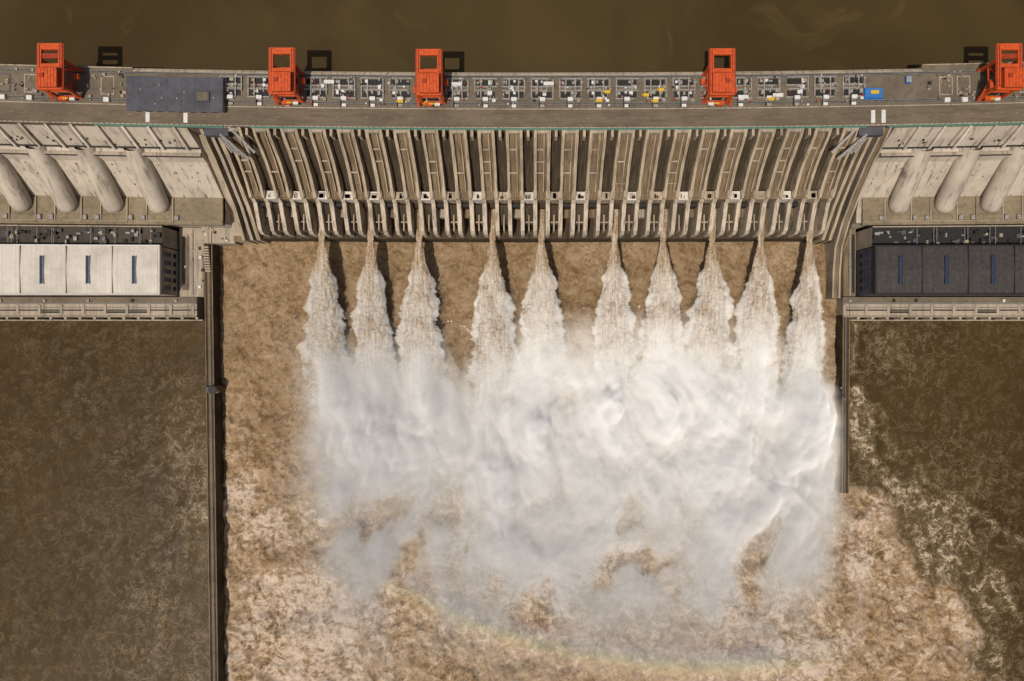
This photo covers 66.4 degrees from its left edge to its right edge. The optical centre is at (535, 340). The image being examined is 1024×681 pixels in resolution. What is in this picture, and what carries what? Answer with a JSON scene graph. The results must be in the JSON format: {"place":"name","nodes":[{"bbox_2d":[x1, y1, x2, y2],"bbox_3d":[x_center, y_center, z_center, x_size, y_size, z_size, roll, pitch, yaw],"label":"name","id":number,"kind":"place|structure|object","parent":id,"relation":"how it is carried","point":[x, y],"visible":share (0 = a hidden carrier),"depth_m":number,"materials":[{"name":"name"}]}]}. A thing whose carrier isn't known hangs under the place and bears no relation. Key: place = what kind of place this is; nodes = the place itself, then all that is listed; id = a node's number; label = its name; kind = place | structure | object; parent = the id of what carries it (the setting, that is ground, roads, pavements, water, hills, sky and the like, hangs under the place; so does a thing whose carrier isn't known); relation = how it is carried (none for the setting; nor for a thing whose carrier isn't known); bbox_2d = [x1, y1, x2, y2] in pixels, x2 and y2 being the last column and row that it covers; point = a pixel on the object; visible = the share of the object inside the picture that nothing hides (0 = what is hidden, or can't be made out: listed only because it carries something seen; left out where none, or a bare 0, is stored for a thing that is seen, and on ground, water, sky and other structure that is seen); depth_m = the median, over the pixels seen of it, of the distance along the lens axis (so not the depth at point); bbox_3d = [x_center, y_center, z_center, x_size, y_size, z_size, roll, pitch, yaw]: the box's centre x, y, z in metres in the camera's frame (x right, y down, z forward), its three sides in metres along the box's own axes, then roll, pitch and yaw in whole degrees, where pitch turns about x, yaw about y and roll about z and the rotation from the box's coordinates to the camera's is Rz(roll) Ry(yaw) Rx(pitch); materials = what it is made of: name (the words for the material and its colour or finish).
{"place":"outdoors","nodes":[
{"label":"outdoors","id":0,"kind":"place"},
{"bbox_2d":[0,230,1023,680],"bbox_3d":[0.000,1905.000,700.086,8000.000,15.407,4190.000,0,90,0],"label":"river water","id":1,"kind":"structure","parent":0,"point":[576,536],"depth_m":700.01,"materials":[{"name":"liquid"}]},
{"bbox_2d":[0,225,204,320],"bbox_3d":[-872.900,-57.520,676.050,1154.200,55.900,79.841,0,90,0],"label":"powerhouse","id":2,"kind":"structure","parent":1,"relation":"in","point":[84,273],"depth_m":655.40,"materials":[{"name":"concrete"}]},
{"bbox_2d":[164,252,175,290],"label":"end windows","id":3,"kind":"structure","parent":2,"relation":"in","point":[167,254],"depth_m":666.74,"materials":[{"name":"black glass"}]},
{"bbox_2d":[180,226,242,297],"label":"concrete platform","id":4,"kind":"structure","parent":1,"relation":"in","point":[193,241],"depth_m":683.70,"materials":[{"name":"concrete"}]},
{"bbox_2d":[204,244,225,680],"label":"guide wall","id":5,"kind":"structure","parent":1,"relation":"in","point":[215,475],"depth_m":684.00,"materials":[{"name":"concrete"}]},
{"bbox_2d":[205,385,225,393],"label":"gauge tower","id":6,"kind":"structure","parent":5,"relation":"on","point":[215,389],"depth_m":680.60,"materials":[{"name":"grey concrete"}]},
{"bbox_2d":[304,211,352,410],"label":"spillway jet","id":7,"kind":"object","parent":1,"relation":"in","point":[325,368],"visible":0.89,"depth_m":682.38,"materials":[{"name":"liquid"}]},
{"bbox_2d":[356,209,396,410],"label":"spillway jet","id":8,"kind":"object","parent":1,"relation":"in","point":[375,365],"visible":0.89,"depth_m":681.95,"materials":[{"name":"liquid"}]},
{"bbox_2d":[397,209,445,410],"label":"spillway jet","id":9,"kind":"object","parent":1,"relation":"in","point":[421,364],"visible":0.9,"depth_m":681.99,"materials":[{"name":"liquid"}]},
{"bbox_2d":[469,209,516,411],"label":"spillway jet","id":10,"kind":"object","parent":1,"relation":"on","point":[491,381],"visible":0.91,"depth_m":680.93,"materials":[{"name":"liquid"}]},
{"bbox_2d":[0,63,1023,298],"bbox_3d":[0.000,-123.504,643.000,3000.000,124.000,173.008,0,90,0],"label":"concrete gravity dam","id":11,"kind":"structure","parent":1,"relation":"in","point":[267,185],"depth_m":627.60,"materials":[{"name":"concrete"}]},
{"bbox_2d":[126,76,224,113],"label":"control building","id":12,"kind":"structure","parent":11,"relation":"on","point":[176,94],"depth_m":574.25,"materials":[{"name":"concrete"}]},
{"bbox_2d":[0,102,1023,126],"bbox_3d":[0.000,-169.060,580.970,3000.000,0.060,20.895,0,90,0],"label":"crest road","id":13,"kind":"structure","parent":11,"relation":"on","point":[598,118],"depth_m":580.94,"materials":[{"name":"concrete"}]},
{"bbox_2d":[0,101,1023,127],"bbox_3d":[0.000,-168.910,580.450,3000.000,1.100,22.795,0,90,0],"label":"road markings and kerb","id":14,"kind":"object","parent":13,"relation":"on","point":[147,114],"visible":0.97,"depth_m":580.70,"materials":[{"name":"concrete"}]},
{"bbox_2d":[0,68,1023,107],"bbox_3d":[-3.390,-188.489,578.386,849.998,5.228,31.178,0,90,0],"label":"gate deck machinery","id":15,"kind":"object","parent":11,"relation":"on","point":[570,89],"visible":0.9,"depth_m":580.39,"materials":[{"name":"metal"}]},
{"bbox_2d":[0,68,1023,104],"bbox_3d":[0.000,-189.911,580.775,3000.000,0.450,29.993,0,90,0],"label":"crane rails","id":16,"kind":"object","parent":11,"relation":"on","point":[622,76],"visible":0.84,"depth_m":580.90,"materials":[{"name":"metal"}]},
{"bbox_2d":[36,43,83,100],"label":"gantry crane","id":17,"kind":"object","parent":16,"relation":"on","point":[50,77],"visible":1,"depth_m":555.50,"materials":[{"name":"orange paint"}]},
{"bbox_2d":[267,47,305,105],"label":"gantry crane","id":18,"kind":"object","parent":16,"relation":"on","point":[281,81],"visible":1,"depth_m":555.45,"materials":[{"name":"orange paint"}]},
{"bbox_2d":[413,49,447,106],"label":"gantry crane","id":19,"kind":"object","parent":16,"relation":"on","point":[429,85],"visible":1,"depth_m":555.45,"materials":[{"name":"orange paint"}]},
{"bbox_2d":[700,48,736,105],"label":"gantry crane","id":20,"kind":"object","parent":16,"relation":"on","point":[722,82],"visible":1,"depth_m":555.45,"materials":[{"name":"orange paint"}]},
{"bbox_2d":[976,43,1023,101],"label":"gantry crane","id":21,"kind":"object","parent":16,"relation":"on","point":[1008,78],"visible":1,"depth_m":555.50,"materials":[{"name":"orange paint"}]},
{"bbox_2d":[0,62,1023,75],"bbox_3d":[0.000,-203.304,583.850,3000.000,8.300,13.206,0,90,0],"label":"upstream parapet","id":22,"kind":"structure","parent":11,"relation":"on","point":[529,74],"depth_m":580.68,"materials":[{"name":"concrete"}]},
{"bbox_2d":[12,121,1023,129],"bbox_3d":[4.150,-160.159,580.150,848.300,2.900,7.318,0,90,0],"label":"parapet railing","id":23,"kind":"object","parent":11,"relation":"on","point":[589,128],"visible":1,"depth_m":580.38,"materials":[{"name":"green paint"}]},
{"bbox_2d":[862,88,882,99],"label":"tarpaulin covered stack","id":24,"kind":"object","parent":11,"relation":"on","point":[873,93],"visible":1,"depth_m":577.97,"materials":[{"name":"blue plastic"}]},
{"bbox_2d":[905,76,911,83],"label":"site container","id":25,"kind":"object","parent":11,"relation":"on","point":[908,79],"visible":1,"depth_m":578.10,"materials":[{"name":"metal"}]},
{"bbox_2d":[517,209,563,409],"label":"spillway jet","id":26,"kind":"object","parent":1,"relation":"in","point":[540,381],"visible":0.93,"depth_m":682.58,"materials":[{"name":"liquid"}]},
{"bbox_2d":[592,209,635,411],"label":"spillway jet","id":27,"kind":"object","parent":1,"relation":"in","point":[614,375],"visible":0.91,"depth_m":680.25,"materials":[{"name":"liquid"}]},
{"bbox_2d":[636,209,681,409],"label":"spillway jet","id":28,"kind":"object","parent":1,"relation":"in","point":[658,364],"visible":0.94,"depth_m":682.57,"materials":[{"name":"liquid"}]},
{"bbox_2d":[682,209,734,410],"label":"spillway jet","id":29,"kind":"object","parent":1,"relation":"on","point":[708,387],"visible":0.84,"depth_m":680.56,"materials":[{"name":"liquid"}]},
{"bbox_2d":[734,212,776,409],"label":"spillway jet","id":30,"kind":"object","parent":1,"relation":"in","point":[756,357],"visible":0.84,"depth_m":683.59,"materials":[{"name":"liquid"}]},
{"bbox_2d":[779,225,821,410],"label":"spillway jet","id":31,"kind":"object","parent":1,"relation":"in","point":[800,383],"visible":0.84,"depth_m":680.95,"materials":[{"name":"liquid"}]},
{"bbox_2d":[834,303,849,492],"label":"guide wall","id":32,"kind":"structure","parent":1,"relation":"in","point":[842,379],"depth_m":685.00,"materials":[{"name":"concrete"}]},
{"bbox_2d":[842,228,855,296],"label":"concrete platform","id":33,"kind":"structure","parent":1,"relation":"in","point":[849,271],"depth_m":686.00,"materials":[{"name":"concrete"}]},
{"bbox_2d":[836,225,1023,320],"bbox_3d":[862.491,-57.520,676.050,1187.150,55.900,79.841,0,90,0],"label":"powerhouse","id":34,"kind":"structure","parent":1,"relation":"in","point":[943,273],"depth_m":655.44,"materials":[{"name":"concrete"}]},
{"bbox_2d":[860,252,870,290],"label":"end windows","id":35,"kind":"structure","parent":34,"relation":"in","point":[868,254],"depth_m":667.55,"materials":[{"name":"black glass"}]},
{"bbox_2d":[0,0,1023,72],"bbox_3d":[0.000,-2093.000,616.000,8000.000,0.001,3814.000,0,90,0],"label":"reservoir water","id":36,"kind":"structure","parent":0,"point":[535,36],"depth_m":616.00,"materials":[{"name":"brown liquid"}]}
]}

